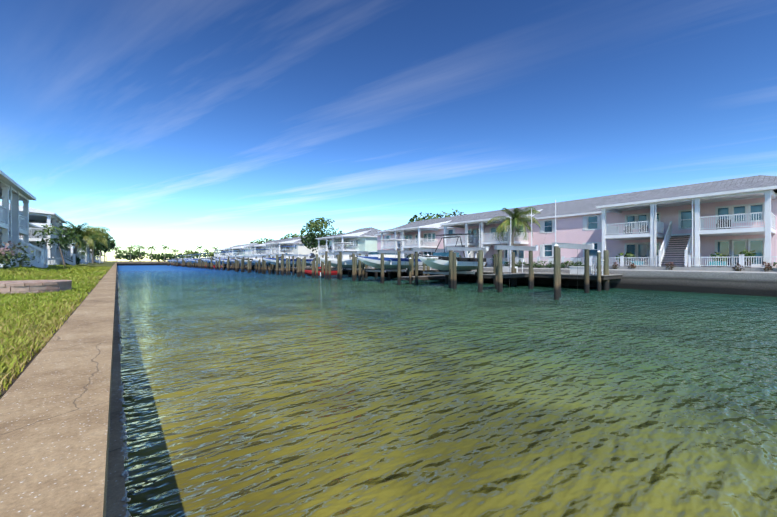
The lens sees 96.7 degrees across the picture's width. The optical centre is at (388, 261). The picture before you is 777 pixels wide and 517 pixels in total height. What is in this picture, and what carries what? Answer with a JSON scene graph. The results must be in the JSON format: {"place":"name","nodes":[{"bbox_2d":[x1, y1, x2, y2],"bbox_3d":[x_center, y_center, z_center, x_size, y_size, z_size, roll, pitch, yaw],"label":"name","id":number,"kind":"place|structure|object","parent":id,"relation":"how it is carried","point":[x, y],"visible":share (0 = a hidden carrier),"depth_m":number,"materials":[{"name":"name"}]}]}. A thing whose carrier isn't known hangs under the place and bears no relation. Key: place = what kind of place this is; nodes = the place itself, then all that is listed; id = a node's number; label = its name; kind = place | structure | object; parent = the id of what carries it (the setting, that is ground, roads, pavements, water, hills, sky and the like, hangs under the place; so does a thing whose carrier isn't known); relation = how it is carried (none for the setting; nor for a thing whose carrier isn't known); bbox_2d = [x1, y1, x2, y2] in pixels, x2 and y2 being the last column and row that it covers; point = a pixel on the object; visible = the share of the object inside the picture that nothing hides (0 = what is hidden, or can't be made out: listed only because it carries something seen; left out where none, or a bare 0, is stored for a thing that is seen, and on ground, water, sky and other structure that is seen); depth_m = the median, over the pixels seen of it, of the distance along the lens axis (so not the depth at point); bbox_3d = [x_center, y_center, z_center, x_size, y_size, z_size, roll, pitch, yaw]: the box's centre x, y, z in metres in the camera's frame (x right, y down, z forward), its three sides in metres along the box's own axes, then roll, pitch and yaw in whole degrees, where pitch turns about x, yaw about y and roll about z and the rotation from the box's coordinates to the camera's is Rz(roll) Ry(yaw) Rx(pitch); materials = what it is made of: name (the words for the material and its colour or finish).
{"place":"outdoors","nodes":[
{"label":"outdoors","id":0,"kind":"place"},
{"bbox_2d":[0,264,111,397],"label":"grass","id":1,"kind":"structure","parent":0,"point":[30,324],"depth_m":4.93,"materials":[{"name":"green plant"}]},
{"bbox_2d":[0,261,776,398],"bbox_3d":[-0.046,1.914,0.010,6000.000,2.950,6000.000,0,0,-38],"label":"ground","id":2,"kind":"structure","parent":0,"point":[754,281],"depth_m":23.60,"materials":[{"name":"concrete"}]},
{"bbox_2d":[0,280,71,294],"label":"stone planter ring","id":3,"kind":"object","parent":2,"relation":"on","point":[26,286],"visible":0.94,"depth_m":7.74,"materials":[{"name":"grey stone"}]},
{"bbox_2d":[0,170,87,267],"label":"condo","id":4,"kind":"structure","parent":2,"relation":"on","point":[20,223],"depth_m":25.38,"materials":[{"name":"beige paint"}]},
{"bbox_2d":[0,263,130,516],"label":"seawall cap","id":5,"kind":"object","parent":2,"relation":"on","point":[63,437],"visible":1,"depth_m":1.51,"materials":[{"name":"concrete"}]},
{"bbox_2d":[62,239,102,262],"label":"condo","id":6,"kind":"structure","parent":2,"relation":"on","point":[89,255],"depth_m":82.00,"materials":[{"name":"beige paint"}]},
{"bbox_2d":[213,243,256,255],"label":"condo","id":7,"kind":"structure","parent":2,"relation":"on","point":[237,251],"depth_m":136.56,"materials":[{"name":"white paint"}]},
{"bbox_2d":[244,236,328,258],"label":"condo","id":8,"kind":"structure","parent":2,"relation":"on","point":[300,248],"depth_m":97.37,"materials":[{"name":"beige paint"}]},
{"bbox_2d":[315,227,381,262],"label":"mint condo","id":9,"kind":"structure","parent":2,"relation":"on","point":[365,239],"depth_m":69.81,"materials":[{"name":"paint"}]},
{"bbox_2d":[0,207,776,271],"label":"vegetation","id":10,"kind":"object","parent":2,"relation":"on","point":[96,240],"visible":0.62,"depth_m":41.55,"materials":[{"name":"green plant"}]},
{"bbox_2d":[374,175,776,267],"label":"apartment building","id":11,"kind":"structure","parent":2,"relation":"on","point":[695,225],"depth_m":30.93,"materials":[{"name":"paint"}]},
{"bbox_2d":[0,0,776,260],"label":"sky","id":12,"kind":"structure","parent":0,"point":[181,125],"materials":[{"name":"blue"}]},
{"bbox_2d":[117,265,776,516],"bbox_3d":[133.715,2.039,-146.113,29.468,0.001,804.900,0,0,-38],"label":"water","id":13,"kind":"structure","parent":0,"point":[252,394],"depth_m":5.13,"materials":[{"name":"green liquid"}]},
{"bbox_2d":[167,200,622,299],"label":"dock","id":14,"kind":"object","parent":13,"relation":"in","point":[446,267],"visible":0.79,"depth_m":30.61,"materials":[{"name":"brown wood"}]}
]}

